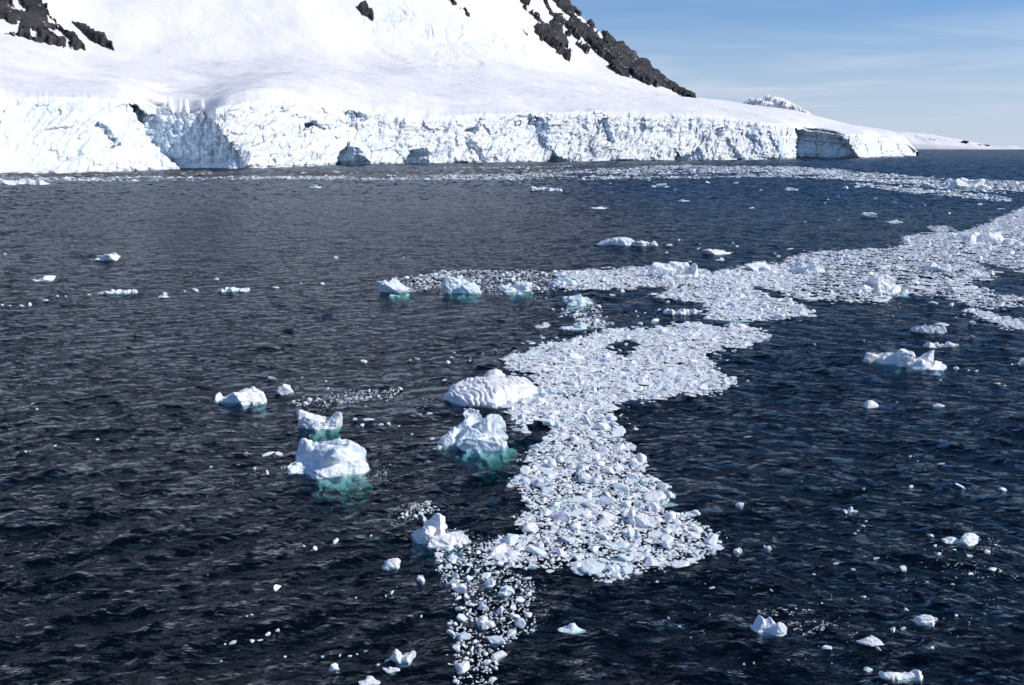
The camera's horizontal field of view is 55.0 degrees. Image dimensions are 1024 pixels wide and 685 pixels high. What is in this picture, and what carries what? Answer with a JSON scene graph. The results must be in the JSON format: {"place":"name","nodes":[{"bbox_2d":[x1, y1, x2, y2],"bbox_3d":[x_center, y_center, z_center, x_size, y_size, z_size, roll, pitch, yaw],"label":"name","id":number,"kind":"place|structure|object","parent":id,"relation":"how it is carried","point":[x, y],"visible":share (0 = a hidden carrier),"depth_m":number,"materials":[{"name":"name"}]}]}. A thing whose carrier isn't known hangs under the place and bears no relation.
{"place":"outdoors","nodes":[
{"label":"outdoors","id":0,"kind":"place"},
{"bbox_2d":[0,170,320,176],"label":"shore","id":1,"kind":"structure","parent":0,"point":[28,174],"depth_m":639.24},
{"bbox_2d":[0,0,918,188],"bbox_3d":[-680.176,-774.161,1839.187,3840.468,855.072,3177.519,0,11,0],"label":"glacier terrain","id":2,"kind":"structure","parent":0,"point":[131,86],"depth_m":1302.42,"materials":[{"name":"snow"}]},
{"bbox_2d":[309,166,659,173],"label":"shore","id":3,"kind":"structure","parent":0,"point":[488,170],"depth_m":711.77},
{"bbox_2d":[0,149,1023,684],"bbox_3d":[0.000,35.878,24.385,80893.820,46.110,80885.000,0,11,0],"label":"water","id":4,"kind":"structure","parent":0,"point":[536,305],"depth_m":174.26,"materials":[{"name":"liquid"}]},
{"bbox_2d":[0,178,51,187],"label":"iceberg","id":5,"kind":"object","parent":4,"relation":"on","point":[39,182],"visible":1,"depth_m":475.92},
{"bbox_2d":[32,275,55,282],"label":"ice floe","id":6,"kind":"object","parent":4,"relation":"on","point":[47,279],"visible":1,"depth_m":135.07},
{"bbox_2d":[94,252,120,263],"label":"ice floe","id":7,"kind":"object","parent":4,"relation":"on","point":[110,258],"visible":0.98,"depth_m":158.91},
{"bbox_2d":[103,289,137,295],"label":"ice floe","id":8,"kind":"object","parent":4,"relation":"on","point":[119,292],"visible":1,"depth_m":122.97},
{"bbox_2d":[218,287,249,293],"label":"iceberg","id":9,"kind":"object","parent":4,"relation":"on","point":[230,290],"visible":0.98,"depth_m":124.64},
{"bbox_2d":[214,386,266,438],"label":"iceberg","id":10,"kind":"object","parent":4,"relation":"on","point":[253,399],"visible":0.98,"depth_m":70.56,"materials":[{"name":"ice"}]},
{"bbox_2d":[276,384,293,397],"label":"ice floe","id":11,"kind":"object","parent":4,"relation":"on","point":[284,391],"visible":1,"depth_m":72.90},
{"bbox_2d":[296,409,342,441],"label":"iceberg","id":12,"kind":"object","parent":4,"relation":"on","point":[314,427],"visible":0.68,"depth_m":64.04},
{"bbox_2d":[287,437,372,520],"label":"iceberg","id":13,"kind":"object","parent":4,"relation":"on","point":[323,466],"visible":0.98,"depth_m":55.16,"materials":[{"name":"ice"}]},
{"bbox_2d":[329,663,339,673],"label":"ice floe","id":14,"kind":"object","parent":4,"relation":"on","point":[334,669],"visible":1,"depth_m":34.45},
{"bbox_2d":[358,676,379,684],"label":"ice floe","id":15,"kind":"object","parent":4,"relation":"on","point":[370,680],"visible":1,"depth_m":33.50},
{"bbox_2d":[382,667,399,674],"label":"ice floe","id":16,"kind":"object","parent":4,"relation":"on","point":[391,670],"visible":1,"depth_m":34.41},
{"bbox_2d":[382,558,400,571],"bbox_3d":[-5.271,9.739,43.009,0.822,0.632,0.757,0,11,0],"label":"ice floe","id":17,"kind":"object","parent":4,"relation":"on","point":[392,565],"visible":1,"depth_m":42.76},
{"bbox_2d":[378,278,415,316],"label":"iceberg","id":18,"kind":"object","parent":4,"relation":"on","point":[392,290],"visible":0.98,"depth_m":121.76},
{"bbox_2d":[390,649,415,667],"bbox_3d":[-3.883,11.296,35.194,0.968,0.662,0.449,0,11,0],"label":"ice floe","id":19,"kind":"object","parent":4,"relation":"on","point":[398,658],"visible":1,"depth_m":35.09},
{"bbox_2d":[416,575,424,585],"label":"ice floe","id":20,"kind":"object","parent":4,"relation":"on","point":[420,579],"visible":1,"depth_m":41.42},
{"bbox_2d":[410,513,471,596],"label":"iceberg","id":21,"kind":"object","parent":4,"relation":"on","point":[430,538],"visible":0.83,"depth_m":45.64,"materials":[{"name":"ice"}]},
{"bbox_2d":[453,584,466,593],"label":"ice chunk","id":22,"kind":"object","parent":4,"relation":"on","point":[460,588],"visible":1,"depth_m":40.36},
{"bbox_2d":[456,613,466,621],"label":"ice chunk","id":23,"kind":"object","parent":4,"relation":"on","point":[461,617],"visible":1,"depth_m":38.19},
{"bbox_2d":[442,276,481,317],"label":"iceberg","id":24,"kind":"object","parent":4,"relation":"on","point":[462,303],"visible":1,"depth_m":123.33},
{"bbox_2d":[455,661,469,675],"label":"ice chunk","id":25,"kind":"object","parent":4,"relation":"on","point":[462,668],"visible":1,"depth_m":34.16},
{"bbox_2d":[457,632,470,640],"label":"ice chunk","id":26,"kind":"object","parent":4,"relation":"on","point":[464,636],"visible":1,"depth_m":36.53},
{"bbox_2d":[437,408,521,494],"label":"iceberg","id":27,"kind":"object","parent":4,"relation":"on","point":[474,435],"visible":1,"depth_m":59.73,"materials":[{"name":"ice"}]},
{"bbox_2d":[476,616,494,631],"bbox_3d":[-1.010,10.770,37.733,0.632,0.558,0.717,-6,13,-26],"label":"ice floe","id":28,"kind":"object","parent":4,"relation":"on","point":[484,623],"visible":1,"depth_m":37.60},
{"bbox_2d":[443,369,536,426],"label":"iceberg","id":29,"kind":"object","parent":4,"relation":"on","point":[492,390],"visible":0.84,"depth_m":71.53,"materials":[{"name":"ice"}]},
{"bbox_2d":[484,578,495,588],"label":"ice floe","id":30,"kind":"object","parent":4,"relation":"on","point":[489,583],"visible":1,"depth_m":40.95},
{"bbox_2d":[487,635,505,647],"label":"ice floe","id":31,"kind":"object","parent":4,"relation":"on","point":[495,641],"visible":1,"depth_m":36.23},
{"bbox_2d":[490,542,506,553],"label":"ice chunk","id":32,"kind":"object","parent":4,"relation":"on","point":[499,548],"visible":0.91,"depth_m":44.42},
{"bbox_2d":[491,650,507,661],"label":"ice chunk","id":33,"kind":"object","parent":4,"relation":"on","point":[500,655],"visible":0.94,"depth_m":35.17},
{"bbox_2d":[497,585,514,599],"bbox_3d":[-0.299,10.235,40.268,0.684,0.556,0.612,-11,16,-44],"label":"ice floe","id":34,"kind":"object","parent":4,"relation":"on","point":[507,591],"visible":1,"depth_m":40.12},
{"bbox_2d":[502,534,519,546],"bbox_3d":[-0.040,9.136,45.547,0.853,0.517,0.696,-12,26,-36],"label":"ice chunk","id":35,"kind":"object","parent":4,"relation":"on","point":[510,539],"visible":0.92,"depth_m":45.37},
{"bbox_2d":[0,164,1023,684],"bbox_3d":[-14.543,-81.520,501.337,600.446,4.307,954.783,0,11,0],"label":"brash ice","id":36,"kind":"structure","parent":4,"relation":"on","point":[848,176],"depth_m":111.95,"materials":[{"name":"ice"}]},
{"bbox_2d":[9,165,1023,583],"bbox_3d":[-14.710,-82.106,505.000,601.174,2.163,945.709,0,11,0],"label":"slush","id":37,"kind":"object","parent":4,"relation":"on","point":[579,511],"visible":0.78,"depth_m":82.66,"materials":[{"name":"ice"}]},
{"bbox_2d":[497,281,535,314],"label":"iceberg","id":38,"kind":"object","parent":4,"relation":"on","point":[523,303],"visible":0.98,"depth_m":123.10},
{"bbox_2d":[515,618,525,629],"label":"ice chunk","id":39,"kind":"object","parent":4,"relation":"on","point":[520,623],"visible":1,"depth_m":37.53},
{"bbox_2d":[520,465,529,475],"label":"ice chunk","id":40,"kind":"object","parent":4,"relation":"on","point":[524,470],"visible":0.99,"depth_m":55.32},
{"bbox_2d":[522,522,537,533],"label":"ice chunk","id":41,"kind":"object","parent":4,"relation":"on","point":[529,527],"visible":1,"depth_m":46.84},
{"bbox_2d":[525,545,546,555],"bbox_3d":[1.085,9.384,44.410,1.030,0.373,0.674,15,21,15],"label":"ice chunk","id":42,"kind":"object","parent":4,"relation":"on","point":[537,551],"visible":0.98,"depth_m":44.21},
{"bbox_2d":[532,479,545,487],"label":"ice chunk","id":43,"kind":"object","parent":4,"relation":"on","point":[537,483],"visible":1,"depth_m":52.59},
{"bbox_2d":[535,322,549,329],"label":"ice floe","id":44,"kind":"object","parent":4,"relation":"on","point":[544,325],"visible":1,"depth_m":100.30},
{"bbox_2d":[529,186,561,192],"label":"iceberg","id":45,"kind":"object","parent":4,"relation":"on","point":[542,189],"visible":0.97,"depth_m":409.07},
{"bbox_2d":[540,509,552,516],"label":"ice floe","id":46,"kind":"object","parent":4,"relation":"on","point":[544,512],"visible":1,"depth_m":49.16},
{"bbox_2d":[547,458,556,468],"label":"ice chunk","id":47,"kind":"object","parent":4,"relation":"on","point":[551,462],"visible":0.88,"depth_m":56.13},
{"bbox_2d":[538,388,566,394],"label":"ice floe","id":48,"kind":"object","parent":4,"relation":"on","point":[551,391],"visible":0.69,"depth_m":72.90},
{"bbox_2d":[544,418,560,428],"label":"ice floe","id":49,"kind":"object","parent":4,"relation":"on","point":[550,422],"visible":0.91,"depth_m":64.88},
{"bbox_2d":[548,502,559,510],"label":"ice chunk","id":50,"kind":"object","parent":4,"relation":"on","point":[553,505],"visible":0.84,"depth_m":50.28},
{"bbox_2d":[554,510,570,526],"bbox_3d":[2.481,8.615,48.220,0.983,0.635,0.690,16,29,34],"label":"ice chunk","id":51,"kind":"object","parent":4,"relation":"on","point":[563,516],"visible":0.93,"depth_m":48.04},
{"bbox_2d":[549,274,579,288],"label":"iceberg","id":52,"kind":"object","parent":4,"relation":"on","point":[561,280],"visible":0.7,"depth_m":130.15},
{"bbox_2d":[559,449,571,455],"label":"ice chunk","id":53,"kind":"object","parent":4,"relation":"on","point":[566,452],"visible":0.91,"depth_m":58.73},
{"bbox_2d":[560,536,580,545],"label":"ice floe","id":54,"kind":"object","parent":4,"relation":"on","point":[571,539],"visible":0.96,"depth_m":45.45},
{"bbox_2d":[557,623,585,633],"bbox_3d":[2.283,10.906,37.382,1.016,0.384,0.621,-4,12,-20],"label":"ice floe","id":55,"kind":"object","parent":4,"relation":"on","point":[572,628],"visible":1,"depth_m":37.36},
{"bbox_2d":[559,322,586,331],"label":"ice floe","id":56,"kind":"object","parent":4,"relation":"on","point":[578,327],"visible":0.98,"depth_m":98.88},
{"bbox_2d":[567,353,583,359],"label":"ice floe","id":57,"kind":"object","parent":4,"relation":"on","point":[575,356],"visible":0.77,"depth_m":85.40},
{"bbox_2d":[571,523,580,532],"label":"ice chunk","id":58,"kind":"object","parent":4,"relation":"on","point":[575,526],"visible":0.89,"depth_m":46.86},
{"bbox_2d":[561,294,592,325],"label":"iceberg","id":59,"kind":"object","parent":4,"relation":"on","point":[579,301],"visible":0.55,"depth_m":113.23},
{"bbox_2d":[572,553,584,559],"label":"ice chunk","id":60,"kind":"object","parent":4,"relation":"on","point":[578,556],"visible":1,"depth_m":43.91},
{"bbox_2d":[576,465,588,472],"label":"ice chunk","id":61,"kind":"object","parent":4,"relation":"on","point":[583,467],"visible":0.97,"depth_m":55.55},
{"bbox_2d":[577,415,591,425],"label":"ice floe","id":62,"kind":"object","parent":4,"relation":"on","point":[585,421],"visible":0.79,"depth_m":65.46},
{"bbox_2d":[576,453,605,464],"bbox_3d":[4.672,6.844,57.847,1.790,0.689,1.212,0,11,0],"label":"ice floe","id":63,"kind":"object","parent":4,"relation":"on","point":[593,457],"visible":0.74,"depth_m":57.47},
{"bbox_2d":[582,563,602,576],"bbox_3d":[3.439,9.924,42.672,0.957,0.404,0.752,25,37,36],"label":"ice chunk","id":64,"kind":"object","parent":4,"relation":"on","point":[588,568],"visible":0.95,"depth_m":42.54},
{"bbox_2d":[579,472,618,486],"bbox_3d":[4.736,7.528,53.927,2.186,0.819,0.903,4,12,17],"label":"ice chunk","id":65,"kind":"object","parent":4,"relation":"on","point":[584,477],"visible":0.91,"depth_m":53.80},
{"bbox_2d":[591,437,606,446],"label":"ice floe","id":66,"kind":"object","parent":4,"relation":"on","point":[599,441],"visible":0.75,"depth_m":60.77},
{"bbox_2d":[593,423,608,431],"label":"ice chunk","id":67,"kind":"object","parent":4,"relation":"on","point":[601,426],"visible":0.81,"depth_m":63.63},
{"bbox_2d":[596,518,613,530],"bbox_3d":[4.449,8.817,47.481,0.766,0.418,0.930,21,32,26],"label":"ice chunk","id":68,"kind":"object","parent":4,"relation":"on","point":[602,523],"visible":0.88,"depth_m":47.34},
{"bbox_2d":[597,496,615,504],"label":"ice chunk","id":69,"kind":"object","parent":4,"relation":"on","point":[603,500],"visible":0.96,"depth_m":50.66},
{"bbox_2d":[602,467,613,474],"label":"ice chunk","id":70,"kind":"object","parent":4,"relation":"on","point":[609,470],"visible":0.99,"depth_m":55.02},
{"bbox_2d":[602,512,617,523],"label":"ice chunk","id":71,"kind":"object","parent":4,"relation":"on","point":[606,515],"visible":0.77,"depth_m":48.33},
{"bbox_2d":[611,428,625,437],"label":"ice chunk","id":72,"kind":"object","parent":4,"relation":"on","point":[619,432],"visible":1,"depth_m":62.68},
{"bbox_2d":[614,442,625,451],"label":"ice chunk","id":73,"kind":"object","parent":4,"relation":"on","point":[620,445],"visible":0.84,"depth_m":59.87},
{"bbox_2d":[613,483,629,491],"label":"ice chunk","id":74,"kind":"object","parent":4,"relation":"on","point":[621,487],"visible":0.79,"depth_m":52.78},
{"bbox_2d":[617,541,628,549],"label":"ice chunk","id":75,"kind":"object","parent":4,"relation":"on","point":[622,544],"visible":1,"depth_m":45.30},
{"bbox_2d":[617,554,629,561],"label":"ice chunk","id":76,"kind":"object","parent":4,"relation":"on","point":[623,557],"visible":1,"depth_m":43.60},
{"bbox_2d":[621,500,631,507],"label":"ice chunk","id":77,"kind":"object","parent":4,"relation":"on","point":[626,504],"visible":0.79,"depth_m":50.22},
{"bbox_2d":[621,565,632,575],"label":"ice chunk","id":78,"kind":"object","parent":4,"relation":"on","point":[627,569],"visible":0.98,"depth_m":42.56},
{"bbox_2d":[597,237,657,248],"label":"iceberg","id":79,"kind":"object","parent":4,"relation":"on","point":[623,242],"visible":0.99,"depth_m":183.44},
{"bbox_2d":[624,526,640,541],"bbox_3d":[5.666,9.056,46.325,0.837,0.738,0.492,0,11,0],"label":"ice floe","id":80,"kind":"object","parent":4,"relation":"on","point":[630,533],"visible":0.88,"depth_m":46.25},
{"bbox_2d":[629,458,638,467],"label":"ice chunk","id":81,"kind":"object","parent":4,"relation":"on","point":[633,461],"visible":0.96,"depth_m":56.39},
{"bbox_2d":[635,453,646,461],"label":"ice chunk","id":82,"kind":"object","parent":4,"relation":"on","point":[641,457],"visible":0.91,"depth_m":57.21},
{"bbox_2d":[627,509,662,529],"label":"iceberg","id":83,"kind":"object","parent":4,"relation":"on","point":[643,520],"visible":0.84,"depth_m":47.48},
{"bbox_2d":[644,556,657,567],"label":"ice chunk","id":84,"kind":"object","parent":4,"relation":"on","point":[650,561],"visible":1,"depth_m":43.08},
{"bbox_2d":[647,502,661,514],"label":"ice floe","id":85,"kind":"object","parent":4,"relation":"on","point":[654,506],"visible":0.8,"depth_m":49.47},
{"bbox_2d":[644,492,666,501],"bbox_3d":[7.482,8.091,51.253,1.252,0.516,0.586,-5,-1,-12],"label":"ice chunk","id":86,"kind":"object","parent":4,"relation":"on","point":[654,496],"visible":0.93,"depth_m":51.16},
{"bbox_2d":[651,183,669,188],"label":"ice floe","id":87,"kind":"object","parent":4,"relation":"on","point":[658,186],"visible":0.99,"depth_m":449.02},
{"bbox_2d":[662,540,670,550],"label":"ice chunk","id":88,"kind":"object","parent":4,"relation":"on","point":[666,543],"visible":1,"depth_m":44.86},
{"bbox_2d":[661,533,673,540],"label":"ice chunk","id":89,"kind":"object","parent":4,"relation":"on","point":[664,536],"visible":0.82,"depth_m":45.86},
{"bbox_2d":[664,511,675,519],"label":"ice chunk","id":90,"kind":"object","parent":4,"relation":"on","point":[670,515],"visible":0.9,"depth_m":48.37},
{"bbox_2d":[648,261,699,297],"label":"iceberg","id":91,"kind":"object","parent":4,"relation":"on","point":[671,270],"visible":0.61,"depth_m":137.88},
{"bbox_2d":[663,308,697,316],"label":"iceberg","id":92,"kind":"object","parent":4,"relation":"on","point":[681,312],"visible":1,"depth_m":108.01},
{"bbox_2d":[671,560,689,567],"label":"ice chunk","id":93,"kind":"object","parent":4,"relation":"on","point":[679,563],"visible":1,"depth_m":42.95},
{"bbox_2d":[691,526,702,534],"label":"ice chunk","id":94,"kind":"object","parent":4,"relation":"on","point":[697,529],"visible":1,"depth_m":46.94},
{"bbox_2d":[704,534,717,544],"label":"ice chunk","id":95,"kind":"object","parent":4,"relation":"on","point":[712,539],"visible":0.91,"depth_m":45.60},
{"bbox_2d":[701,249,730,255],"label":"iceberg","id":96,"kind":"object","parent":4,"relation":"on","point":[715,252],"visible":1,"depth_m":168.58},
{"bbox_2d":[733,548,741,556],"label":"ice floe","id":97,"kind":"object","parent":4,"relation":"on","point":[737,552],"visible":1,"depth_m":44.48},
{"bbox_2d":[727,324,752,331],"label":"iceberg","id":98,"kind":"object","parent":4,"relation":"on","point":[739,326],"visible":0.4,"depth_m":98.59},
{"bbox_2d":[744,262,771,271],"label":"iceberg","id":99,"kind":"object","parent":4,"relation":"on","point":[758,266],"visible":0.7,"depth_m":146.19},
{"bbox_2d":[750,615,786,638],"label":"iceberg","id":100,"kind":"object","parent":4,"relation":"on","point":[767,628],"visible":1,"depth_m":37.14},
{"bbox_2d":[790,261,825,274],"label":"iceberg","id":101,"kind":"object","parent":4,"relation":"on","point":[808,267],"visible":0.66,"depth_m":143.19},
{"bbox_2d":[843,506,857,514],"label":"ice floe","id":102,"kind":"object","parent":4,"relation":"on","point":[850,511],"visible":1,"depth_m":49.24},
{"bbox_2d":[859,212,876,218],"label":"ice floe","id":103,"kind":"object","parent":4,"relation":"on","point":[869,215],"visible":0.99,"depth_m":256.57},
{"bbox_2d":[856,635,883,646],"bbox_3d":[13.257,11.078,36.385,0.968,0.447,0.580,0,11,0],"label":"ice floe","id":104,"kind":"object","parent":4,"relation":"on","point":[871,641],"visible":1,"depth_m":36.26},
{"bbox_2d":[863,400,878,409],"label":"ice floe","id":105,"kind":"object","parent":4,"relation":"on","point":[870,405],"visible":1,"depth_m":69.30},
{"bbox_2d":[845,274,908,313],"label":"iceberg","id":106,"kind":"object","parent":4,"relation":"on","point":[883,283],"visible":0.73,"depth_m":123.75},
{"bbox_2d":[878,669,922,683],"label":"iceberg","id":107,"kind":"object","parent":4,"relation":"on","point":[916,675],"visible":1,"depth_m":33.95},
{"bbox_2d":[861,348,949,399],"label":"iceberg","id":108,"kind":"object","parent":4,"relation":"on","point":[908,365],"visible":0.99,"depth_m":82.06,"materials":[{"name":"ice"}]},
{"bbox_2d":[912,614,937,627],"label":"iceberg","id":109,"kind":"object","parent":4,"relation":"on","point":[925,621],"visible":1,"depth_m":37.77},
{"bbox_2d":[910,324,946,334],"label":"iceberg","id":110,"kind":"object","parent":4,"relation":"on","point":[924,329],"visible":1,"depth_m":97.07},
{"bbox_2d":[922,262,954,274],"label":"ice floe","id":111,"kind":"object","parent":4,"relation":"on","point":[934,266],"visible":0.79,"depth_m":145.01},
{"bbox_2d":[922,342,958,349],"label":"iceberg","id":112,"kind":"object","parent":4,"relation":"on","point":[937,345],"visible":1,"depth_m":90.18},
{"bbox_2d":[947,287,966,294],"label":"ice floe","id":113,"kind":"object","parent":4,"relation":"on","point":[954,289],"visible":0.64,"depth_m":124.39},
{"bbox_2d":[942,533,978,547],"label":"iceberg","id":114,"kind":"object","parent":4,"relation":"on","point":[967,540],"visible":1,"depth_m":45.48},
{"bbox_2d":[947,177,991,192],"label":"iceberg","id":115,"kind":"object","parent":4,"relation":"on","point":[961,183],"visible":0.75,"depth_m":424.02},
{"bbox_2d":[963,269,985,278],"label":"ice floe","id":116,"kind":"object","parent":4,"relation":"on","point":[969,272],"visible":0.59,"depth_m":140.50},
{"bbox_2d":[961,231,1023,248],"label":"iceberg","id":117,"kind":"object","parent":4,"relation":"on","point":[992,238],"visible":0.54,"depth_m":185.36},
{"bbox_2d":[195,398,1013,663],"bbox_3d":[6.626,7.707,53.330,46.668,0.373,37.477,0,11,0],"label":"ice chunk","id":118,"kind":"object","parent":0,"point":[705,583],"visible":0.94,"depth_m":43.33,"materials":[{"name":"white"}]},
{"bbox_2d":[743,95,815,115],"bbox_3d":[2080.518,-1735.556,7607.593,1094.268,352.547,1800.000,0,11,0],"label":"distant mountain","id":119,"kind":"structure","parent":0,"point":[771,101],"depth_m":7324.19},
{"bbox_2d":[570,0,1023,145],"label":"sky","id":120,"kind":"structure","parent":0,"point":[944,68],"materials":[{"name":"blue"}]},
{"bbox_2d":[892,131,1023,149],"bbox_3d":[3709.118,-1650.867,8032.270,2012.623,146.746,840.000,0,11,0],"label":"distant shore","id":121,"kind":"structure","parent":0,"point":[921,141],"depth_m":7708.18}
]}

